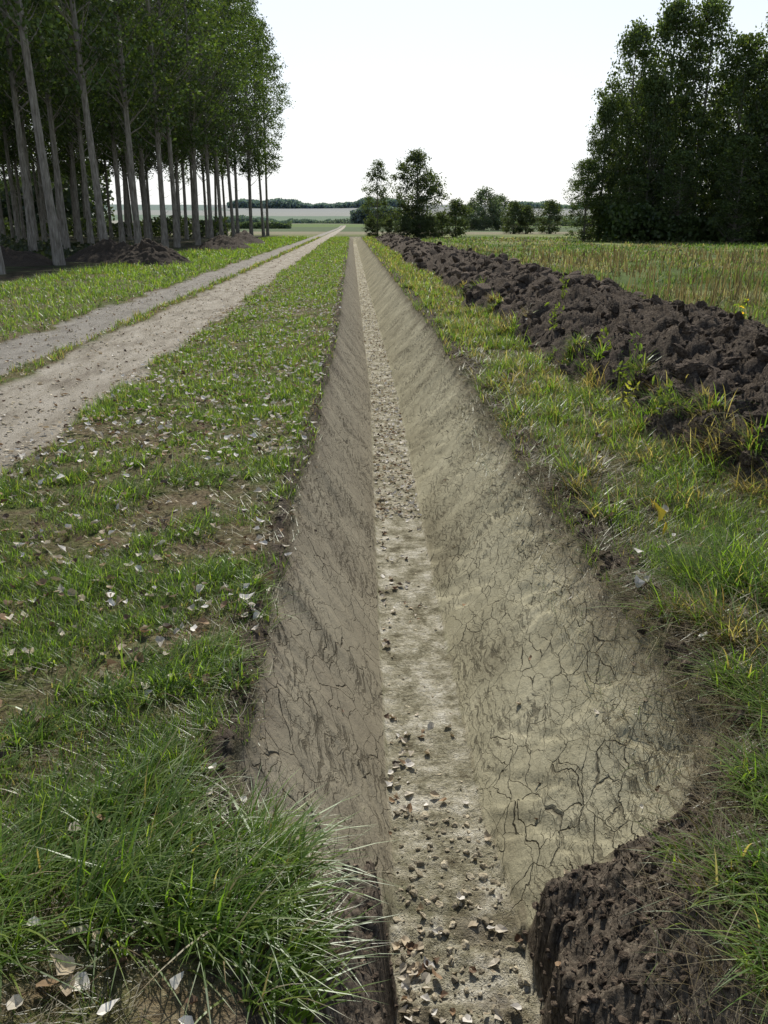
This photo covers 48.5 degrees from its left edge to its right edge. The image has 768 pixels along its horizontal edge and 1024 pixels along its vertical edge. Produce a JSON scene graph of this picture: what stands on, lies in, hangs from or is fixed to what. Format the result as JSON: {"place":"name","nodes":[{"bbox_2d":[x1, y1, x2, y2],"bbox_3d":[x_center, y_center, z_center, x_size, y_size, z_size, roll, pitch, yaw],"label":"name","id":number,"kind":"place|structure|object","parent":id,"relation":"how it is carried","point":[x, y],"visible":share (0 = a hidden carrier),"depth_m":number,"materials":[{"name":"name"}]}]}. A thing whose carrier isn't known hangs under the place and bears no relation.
{"place":"outdoors","nodes":[
{"label":"outdoors","id":0,"kind":"place"},
{"bbox_2d":[0,208,348,497],"bbox_3d":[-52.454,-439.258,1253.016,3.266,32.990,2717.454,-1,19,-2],"label":"gravel road","id":1,"kind":"structure","parent":0,"point":[93,373],"depth_m":12.22,"materials":[{"name":"gravel"}]},
{"bbox_2d":[0,204,767,1023],"bbox_3d":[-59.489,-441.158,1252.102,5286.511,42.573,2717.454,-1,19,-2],"label":"ground","id":2,"kind":"structure","parent":0,"point":[190,496],"depth_m":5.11,"materials":[{"name":"plant"}]},
{"bbox_2d":[0,128,14,237],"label":"poplar tree","id":3,"kind":"object","parent":2,"relation":"on","point":[3,167],"visible":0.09,"depth_m":101.15,"materials":[{"name":"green plant"}]},
{"bbox_2d":[0,16,28,87],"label":"poplar tree","id":4,"kind":"object","parent":2,"relation":"on","point":[6,52],"visible":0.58,"depth_m":38.73,"materials":[{"name":"green plant"}]},
{"bbox_2d":[0,128,31,226],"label":"poplar tree","id":5,"kind":"object","parent":2,"relation":"on","point":[14,181],"visible":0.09,"depth_m":115.88,"materials":[{"name":"green plant"}]},
{"bbox_2d":[0,19,32,244],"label":"poplar tree","id":6,"kind":"object","parent":2,"relation":"on","point":[2,94],"visible":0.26,"depth_m":53.77,"materials":[{"name":"green plant"}]},
{"bbox_2d":[0,5,33,241],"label":"poplar tree","id":7,"kind":"object","parent":2,"relation":"on","point":[13,200],"visible":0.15,"depth_m":72.91,"materials":[{"name":"green plant"}]},
{"bbox_2d":[0,27,35,238],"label":"poplar tree","id":8,"kind":"object","parent":2,"relation":"on","point":[12,154],"visible":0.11,"depth_m":87.98,"materials":[{"name":"green plant"}]},
{"bbox_2d":[1,246,52,266],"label":"soil mound","id":9,"kind":"object","parent":2,"relation":"on","point":[12,258],"visible":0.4,"depth_m":35.25,"materials":[{"name":"soil"}]},
{"bbox_2d":[4,101,49,235],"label":"poplar tree","id":10,"kind":"object","parent":2,"relation":"on","point":[36,187],"visible":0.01,"depth_m":93.97,"materials":[{"name":"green plant"}]},
{"bbox_2d":[0,1,61,242],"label":"poplar tree","id":11,"kind":"object","parent":2,"relation":"on","point":[22,120],"visible":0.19,"depth_m":60.17,"materials":[{"name":"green plant"}]},
{"bbox_2d":[0,0,66,251],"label":"poplar tree","id":12,"kind":"object","parent":2,"relation":"on","point":[15,88],"visible":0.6,"depth_m":45.10,"materials":[{"name":"green plant"}]},
{"bbox_2d":[3,6,65,241],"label":"poplar tree","id":13,"kind":"object","parent":2,"relation":"on","point":[43,223],"visible":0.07,"depth_m":78.54,"materials":[{"name":"green plant"}]},
{"bbox_2d":[0,0,78,264],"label":"poplar tree","id":14,"kind":"object","parent":2,"relation":"on","point":[57,252],"visible":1,"depth_m":33.58,"materials":[{"name":"green plant"}]},
{"bbox_2d":[2,0,91,249],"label":"poplar tree","id":15,"kind":"object","parent":2,"relation":"on","point":[64,235],"visible":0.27,"depth_m":49.96,"materials":[{"name":"green plant"}]},
{"bbox_2d":[29,11,74,192],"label":"poplar tree","id":16,"kind":"object","parent":2,"relation":"on","point":[50,167],"visible":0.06,"depth_m":98.23,"materials":[{"name":"green plant"}]},
{"bbox_2d":[10,2,97,239],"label":"poplar tree","id":17,"kind":"object","parent":2,"relation":"on","point":[57,206],"visible":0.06,"depth_m":65.73,"materials":[{"name":"green plant"}]},
{"bbox_2d":[0,160,114,233],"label":"distant woodland","id":18,"kind":"object","parent":2,"relation":"on","point":[67,200],"visible":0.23,"depth_m":139.16,"materials":[{"name":"green plant"}]},
{"bbox_2d":[8,0,117,244],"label":"poplar tree","id":19,"kind":"object","parent":2,"relation":"on","point":[89,227],"visible":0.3,"depth_m":56.04,"materials":[{"name":"green plant"}]},
{"bbox_2d":[22,5,109,243],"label":"poplar tree","id":20,"kind":"object","parent":2,"relation":"on","point":[77,211],"visible":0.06,"depth_m":71.66,"materials":[{"name":"green plant"}]},
{"bbox_2d":[0,234,133,258],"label":"plantation undergrowth","id":21,"kind":"object","parent":2,"relation":"on","point":[46,251],"visible":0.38,"depth_m":50.60,"materials":[{"name":"green plant"}]},
{"bbox_2d":[51,109,97,236],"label":"poplar tree","id":22,"kind":"object","parent":2,"relation":"on","point":[64,171],"visible":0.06,"depth_m":105.78,"materials":[{"name":"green plant"}]},
{"bbox_2d":[15,0,134,240],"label":"poplar tree","id":23,"kind":"object","parent":2,"relation":"on","point":[79,65],"visible":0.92,"depth_m":40.20,"materials":[{"name":"green plant"}]},
{"bbox_2d":[45,8,107,238],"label":"poplar tree","id":24,"kind":"object","parent":2,"relation":"on","point":[68,156],"visible":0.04,"depth_m":89.59,"materials":[{"name":"green plant"}]},
{"bbox_2d":[66,149,90,236],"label":"poplar tree","id":25,"kind":"object","parent":2,"relation":"on","point":[88,169],"visible":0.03,"depth_m":111.12,"materials":[{"name":"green plant"}]},
{"bbox_2d":[50,6,116,209],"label":"poplar tree","id":26,"kind":"object","parent":2,"relation":"on","point":[96,149],"visible":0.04,"depth_m":76.75,"materials":[{"name":"green plant"}]},
{"bbox_2d":[75,102,118,237],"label":"poplar tree","id":27,"kind":"object","parent":2,"relation":"on","point":[104,171],"visible":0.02,"depth_m":101.87,"materials":[{"name":"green plant"}]},
{"bbox_2d":[65,238,132,262],"bbox_3d":[-12.532,-12.116,39.784,6.500,1.258,5.000,-1,19,-2],"label":"soil mound","id":28,"kind":"object","parent":2,"relation":"on","point":[103,250],"visible":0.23,"depth_m":39.03,"materials":[{"name":"soil"}]},
{"bbox_2d":[34,0,175,244],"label":"poplar tree","id":29,"kind":"object","parent":2,"relation":"on","point":[122,78],"visible":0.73,"depth_m":46.09,"materials":[{"name":"green plant"}]},
{"bbox_2d":[58,0,167,242],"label":"poplar tree","id":30,"kind":"object","parent":2,"relation":"on","point":[110,129],"visible":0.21,"depth_m":61.73,"materials":[{"name":"green plant"}]},
{"bbox_2d":[59,0,168,229],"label":"poplar tree","id":31,"kind":"object","parent":2,"relation":"on","point":[122,135],"visible":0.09,"depth_m":67.83,"materials":[{"name":"green plant"}]},
{"bbox_2d":[3,215,230,236],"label":"plantation undergrowth","id":32,"kind":"object","parent":2,"relation":"on","point":[156,228],"visible":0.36,"depth_m":110.16,"materials":[{"name":"green plant"}]},
{"bbox_2d":[91,23,146,239],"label":"poplar tree","id":33,"kind":"object","parent":2,"relation":"on","point":[121,158],"visible":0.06,"depth_m":88.63,"materials":[{"name":"green plant"}]},
{"bbox_2d":[100,89,156,238],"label":"poplar tree","id":34,"kind":"object","parent":2,"relation":"on","point":[139,174],"visible":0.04,"depth_m":94.50,"materials":[{"name":"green plant"}]},
{"bbox_2d":[90,0,183,240],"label":"poplar tree","id":35,"kind":"object","parent":2,"relation":"on","point":[141,151],"visible":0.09,"depth_m":73.14,"materials":[{"name":"green plant"}]},
{"bbox_2d":[117,67,166,237],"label":"poplar tree","id":36,"kind":"object","parent":2,"relation":"on","point":[147,184],"visible":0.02,"depth_m":100.16,"materials":[{"name":"green plant"}]},
{"bbox_2d":[101,238,191,265],"bbox_3d":[-9.987,-10.887,36.073,5.500,1.313,4.000,-1,19,-2],"label":"soil mound","id":37,"kind":"object","parent":2,"relation":"on","point":[145,251],"visible":0.46,"depth_m":35.42,"materials":[{"name":"soil"}]},
{"bbox_2d":[123,1,195,219],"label":"poplar tree","id":38,"kind":"object","parent":2,"relation":"on","point":[163,157],"visible":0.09,"depth_m":78.40,"materials":[{"name":"green plant"}]},
{"bbox_2d":[106,0,219,247],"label":"poplar tree","id":39,"kind":"object","parent":2,"relation":"on","point":[176,239],"visible":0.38,"depth_m":58.49,"materials":[{"name":"green plant"}]},
{"bbox_2d":[97,0,229,247],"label":"poplar tree","id":40,"kind":"object","parent":2,"relation":"on","point":[157,99],"visible":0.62,"depth_m":52.25,"materials":[{"name":"green plant"}]},
{"bbox_2d":[133,0,213,240],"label":"poplar tree","id":41,"kind":"object","parent":2,"relation":"on","point":[176,165],"visible":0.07,"depth_m":84.92,"materials":[{"name":"green plant"}]},
{"bbox_2d":[160,0,200,238],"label":"poplar tree","id":42,"kind":"object","parent":2,"relation":"on","point":[186,234],"visible":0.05,"depth_m":90.24,"materials":[{"name":"green plant"}]},
{"bbox_2d":[164,84,197,235],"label":"poplar tree","id":43,"kind":"object","parent":2,"relation":"on","point":[180,176],"visible":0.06,"depth_m":116.99,"materials":[{"name":"green plant"}]},
{"bbox_2d":[133,0,247,244],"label":"poplar tree","id":44,"kind":"object","parent":2,"relation":"on","point":[191,131],"visible":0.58,"depth_m":65.25,"materials":[{"name":"green plant"}]},
{"bbox_2d":[168,2,213,238],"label":"poplar tree","id":45,"kind":"object","parent":2,"relation":"on","point":[192,204],"visible":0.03,"depth_m":96.40,"materials":[{"name":"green plant"}]},
{"bbox_2d":[175,13,229,237],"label":"poplar tree","id":46,"kind":"object","parent":2,"relation":"on","point":[203,170],"visible":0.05,"depth_m":101.74,"materials":[{"name":"green plant"}]},
{"bbox_2d":[155,0,258,238],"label":"poplar tree","id":47,"kind":"object","parent":2,"relation":"on","point":[208,192],"visible":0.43,"depth_m":71.33,"materials":[{"name":"green plant"}]},
{"bbox_2d":[166,0,256,235],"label":"poplar tree","id":48,"kind":"object","parent":2,"relation":"on","point":[221,231],"visible":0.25,"depth_m":78.42,"materials":[{"name":"green plant"}]},
{"bbox_2d":[196,28,242,234],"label":"poplar tree","id":49,"kind":"object","parent":2,"relation":"on","point":[215,196],"visible":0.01,"depth_m":113.23,"materials":[{"name":"green plant"}]},
{"bbox_2d":[194,235,251,249],"bbox_3d":[-10.593,-17.884,56.923,5.500,1.206,7.500,-1,19,-2],"label":"soil mound","id":50,"kind":"object","parent":2,"relation":"on","point":[217,242],"visible":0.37,"depth_m":55.63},
{"bbox_2d":[191,0,265,237],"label":"poplar tree","id":51,"kind":"object","parent":2,"relation":"on","point":[230,145],"visible":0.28,"depth_m":83.71,"materials":[{"name":"green plant"}]},
{"bbox_2d":[212,74,244,235],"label":"poplar tree","id":52,"kind":"object","parent":2,"relation":"on","point":[222,180],"visible":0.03,"depth_m":118.30,"materials":[{"name":"green plant"}]},
{"bbox_2d":[199,0,272,233],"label":"poplar tree","id":53,"kind":"object","parent":2,"relation":"on","point":[235,161],"visible":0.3,"depth_m":91.55,"materials":[{"name":"green plant"}]},
{"bbox_2d":[183,220,291,228],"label":"distant hedge","id":54,"kind":"object","parent":2,"relation":"on","point":[272,225],"visible":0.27,"depth_m":280.19,"materials":[{"name":"green plant"}]},
{"bbox_2d":[232,230,263,243],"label":"soil mound","id":55,"kind":"object","parent":2,"relation":"on","point":[244,236],"visible":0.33,"depth_m":70.10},
{"bbox_2d":[224,0,276,231],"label":"poplar tree","id":56,"kind":"object","parent":2,"relation":"on","point":[262,57],"visible":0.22,"depth_m":101.85,"materials":[{"name":"green plant"}]},
{"bbox_2d":[213,0,288,235],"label":"poplar tree","id":57,"kind":"object","parent":2,"relation":"on","point":[243,168],"visible":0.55,"depth_m":97.08,"materials":[{"name":"green plant"}]},
{"bbox_2d":[222,14,295,236],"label":"poplar tree","id":58,"kind":"object","parent":2,"relation":"on","point":[259,179],"visible":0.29,"depth_m":110.15,"materials":[{"name":"green plant"}]},
{"bbox_2d":[240,24,291,235],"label":"poplar tree","id":59,"kind":"object","parent":2,"relation":"on","point":[274,166],"visible":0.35,"depth_m":116.55,"materials":[{"name":"green plant"}]},
{"bbox_2d":[214,215,330,223],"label":"distant treeline","id":60,"kind":"object","parent":2,"relation":"on","point":[242,218],"visible":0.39,"depth_m":833.85,"materials":[{"name":"green plant"}]},
{"bbox_2d":[226,196,404,208],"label":"distant treeline","id":61,"kind":"object","parent":2,"relation":"on","point":[277,203],"visible":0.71,"depth_m":1384.21,"materials":[{"name":"green plant"}]},
{"bbox_2d":[362,218,381,235],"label":"bush","id":62,"kind":"object","parent":2,"relation":"on","point":[369,224],"visible":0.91,"depth_m":106.10,"materials":[{"name":"green plant"}]},
{"bbox_2d":[349,206,400,223],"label":"distant treeline","id":63,"kind":"object","parent":2,"relation":"on","point":[357,216],"visible":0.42,"depth_m":575.85,"materials":[{"name":"green plant"}]},
{"bbox_2d":[360,159,394,234],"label":"slim tree","id":64,"kind":"object","parent":2,"relation":"on","point":[377,176],"visible":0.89,"depth_m":107.34,"materials":[{"name":"green plant"}]},
{"bbox_2d":[392,216,414,236],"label":"bush","id":65,"kind":"object","parent":2,"relation":"on","point":[406,221],"visible":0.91,"depth_m":100.34,"materials":[{"name":"green plant"}]},
{"bbox_2d":[385,147,451,237],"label":"round tree","id":66,"kind":"object","parent":2,"relation":"on","point":[417,158],"visible":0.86,"depth_m":102.23,"materials":[{"name":"green plant"}]},
{"bbox_2d":[409,215,431,237],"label":"bush","id":67,"kind":"object","parent":2,"relation":"on","point":[418,221],"visible":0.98,"depth_m":101.45,"materials":[{"name":"green plant"}]},
{"bbox_2d":[84,208,767,1023],"bbox_3d":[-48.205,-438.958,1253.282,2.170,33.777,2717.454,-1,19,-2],"label":"drainage ditch","id":68,"kind":"object","parent":2,"relation":"on","point":[330,658],"visible":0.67,"depth_m":3.77,"materials":[{"name":"soil"}]},
{"bbox_2d":[0,275,532,1023],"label":"clay crumbs","id":69,"kind":"object","parent":68,"relation":"on","point":[410,889],"visible":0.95,"depth_m":3.30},
{"bbox_2d":[0,240,767,1023],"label":"fallen leaves","id":70,"kind":"object","parent":68,"relation":"on","point":[176,980],"visible":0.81,"depth_m":5.54,"materials":[{"name":"brown plant"}]},
{"bbox_2d":[190,234,767,1023],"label":"soil clods","id":71,"kind":"object","parent":68,"relation":"on","point":[680,370],"visible":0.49,"depth_m":5.22,"materials":[{"name":"soil"}]},
{"bbox_2d":[423,216,441,237],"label":"bush","id":72,"kind":"object","parent":2,"relation":"on","point":[429,221],"visible":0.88,"depth_m":102.47,"materials":[{"name":"green plant"}]},
{"bbox_2d":[429,210,450,236],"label":"bush","id":73,"kind":"object","parent":2,"relation":"on","point":[445,219],"visible":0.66,"depth_m":105.93,"materials":[{"name":"green plant"}]},
{"bbox_2d":[436,198,473,236],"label":"bush","id":74,"kind":"object","parent":2,"relation":"on","point":[456,211],"visible":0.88,"depth_m":108.36,"materials":[{"name":"green plant"}]},
{"bbox_2d":[458,201,484,230],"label":"hedgerow tree","id":75,"kind":"object","parent":2,"relation":"on","point":[470,217],"visible":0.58,"depth_m":211.28,"materials":[{"name":"green plant"}]},
{"bbox_2d":[466,186,507,230],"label":"hedgerow tree","id":76,"kind":"object","parent":2,"relation":"on","point":[481,197],"visible":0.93,"depth_m":208.79,"materials":[{"name":"green plant"}]},
{"bbox_2d":[481,193,514,230],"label":"hedgerow tree","id":77,"kind":"object","parent":2,"relation":"on","point":[505,202],"visible":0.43,"depth_m":212.16,"materials":[{"name":"green plant"}]},
{"bbox_2d":[499,200,531,233],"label":"bush","id":78,"kind":"object","parent":2,"relation":"on","point":[514,207],"visible":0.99,"depth_m":141.94,"materials":[{"name":"green plant"}]},
{"bbox_2d":[514,204,539,233],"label":"bush","id":79,"kind":"object","parent":2,"relation":"on","point":[527,229],"visible":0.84,"depth_m":143.08,"materials":[{"name":"green plant"}]},
{"bbox_2d":[533,198,566,233],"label":"bush","id":80,"kind":"object","parent":2,"relation":"on","point":[550,206],"visible":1,"depth_m":142.10,"materials":[{"name":"green plant"}]},
{"bbox_2d":[362,235,767,1023],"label":"rough grass strip","id":81,"kind":"object","parent":2,"relation":"on","point":[734,569],"visible":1,"depth_m":4.45,"materials":[{"name":"plant"}]},
{"bbox_2d":[562,157,606,240],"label":"broadleaf tree","id":82,"kind":"object","parent":2,"relation":"on","point":[586,165],"visible":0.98,"depth_m":82.94,"materials":[{"name":"green plant"}]},
{"bbox_2d":[580,94,629,239],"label":"broadleaf tree","id":83,"kind":"object","parent":2,"relation":"on","point":[607,111],"visible":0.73,"depth_m":83.08,"materials":[{"name":"green plant"}]},
{"bbox_2d":[508,201,708,211],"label":"distant treeline","id":84,"kind":"object","parent":2,"relation":"on","point":[536,204],"visible":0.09,"depth_m":1305.00,"materials":[{"name":"green plant"}]},
{"bbox_2d":[596,173,655,240],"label":"broadleaf tree","id":85,"kind":"object","parent":2,"relation":"on","point":[627,181],"visible":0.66,"depth_m":80.93,"materials":[{"name":"green plant"}]},
{"bbox_2d":[586,15,666,235],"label":"broadleaf tree","id":86,"kind":"object","parent":2,"relation":"on","point":[638,38],"visible":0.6,"depth_m":82.36,"materials":[{"name":"green plant"}]},
{"bbox_2d":[609,72,664,236],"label":"broadleaf tree","id":87,"kind":"object","parent":2,"relation":"on","point":[631,124],"visible":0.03,"depth_m":91.12,"materials":[{"name":"green plant"}]},
{"bbox_2d":[622,73,686,239],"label":"broadleaf tree","id":88,"kind":"object","parent":2,"relation":"on","point":[663,147],"visible":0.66,"depth_m":81.84,"materials":[{"name":"green plant"}]},
{"bbox_2d":[630,0,717,212],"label":"broadleaf tree","id":89,"kind":"object","parent":2,"relation":"on","point":[674,23],"visible":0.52,"depth_m":81.20,"materials":[{"name":"green plant"}]},
{"bbox_2d":[650,147,707,241],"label":"broadleaf tree","id":90,"kind":"object","parent":2,"relation":"on","point":[686,157],"visible":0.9,"depth_m":79.14,"materials":[{"name":"green plant"}]},
{"bbox_2d":[591,201,767,242],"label":"forest understory","id":91,"kind":"object","parent":2,"relation":"on","point":[655,232],"visible":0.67,"depth_m":79.69,"materials":[{"name":"green plant"}]},
{"bbox_2d":[650,0,749,240],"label":"broadleaf tree","id":92,"kind":"object","parent":2,"relation":"on","point":[712,10],"visible":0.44,"depth_m":81.18,"materials":[{"name":"green plant"}]},
{"bbox_2d":[694,72,760,215],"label":"broadleaf tree","id":93,"kind":"object","parent":2,"relation":"on","point":[727,123],"visible":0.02,"depth_m":91.52,"materials":[{"name":"green plant"}]},
{"bbox_2d":[694,31,767,233],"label":"broadleaf tree","id":94,"kind":"object","parent":2,"relation":"on","point":[734,99],"visible":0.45,"depth_m":80.25,"materials":[{"name":"green plant"}]},
{"bbox_2d":[705,134,767,242],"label":"broadleaf tree","id":95,"kind":"object","parent":2,"relation":"on","point":[747,191],"visible":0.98,"depth_m":76.45,"materials":[{"name":"green plant"}]},
{"bbox_2d":[719,12,767,234],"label":"broadleaf tree","id":96,"kind":"object","parent":2,"relation":"on","point":[757,67],"visible":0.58,"depth_m":77.66,"materials":[{"name":"green plant"}]},
{"bbox_2d":[745,87,767,235],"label":"broadleaf tree","id":97,"kind":"object","parent":2,"relation":"on","point":[765,148],"visible":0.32,"depth_m":77.88,"materials":[{"name":"green plant"}]},
{"bbox_2d":[0,0,767,204],"label":"sky","id":98,"kind":"structure","parent":0,"point":[498,94],"materials":[{"name":"white"}]},
{"bbox_2d":[352,208,767,534],"bbox_3d":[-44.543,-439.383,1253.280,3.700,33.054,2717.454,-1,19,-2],"label":"soil bank","id":99,"kind":"structure","parent":0,"point":[756,366],"depth_m":9.15,"materials":[{"name":"soil"}]},
{"bbox_2d":[380,218,400,234],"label":"bush","id":100,"kind":"object","parent":99,"relation":"on","point":[386,224],"visible":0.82,"depth_m":102.25,"materials":[{"name":"green plant"}]},
{"bbox_2d":[612,360,631,391],"bbox_3d":[2.329,-1.327,8.382,0.193,0.316,0.189,-1,19,-2],"label":"weed plant","id":101,"kind":"object","parent":99,"relation":"on","point":[619,369],"visible":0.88,"depth_m":8.39,"materials":[{"name":"green plant"}]},
{"bbox_2d":[621,331,642,374],"bbox_3d":[2.521,-1.607,8.637,0.216,0.440,0.154,-1,19,-2],"label":"weed plant","id":102,"kind":"object","parent":99,"relation":"on","point":[638,356],"visible":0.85,"depth_m":8.64,"materials":[{"name":"green plant"}]},
{"bbox_2d":[652,375,678,418],"bbox_3d":[2.217,-0.909,6.747,0.200,0.347,0.167,-1,19,-2],"label":"weed plant","id":103,"kind":"object","parent":99,"relation":"on","point":[670,383],"visible":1,"depth_m":6.74,"materials":[{"name":"green plant"}]},
{"bbox_2d":[407,235,767,326],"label":"weedy field","id":104,"kind":"structure","parent":0,"point":[726,262],"depth_m":34.31,"materials":[{"name":"plant"}]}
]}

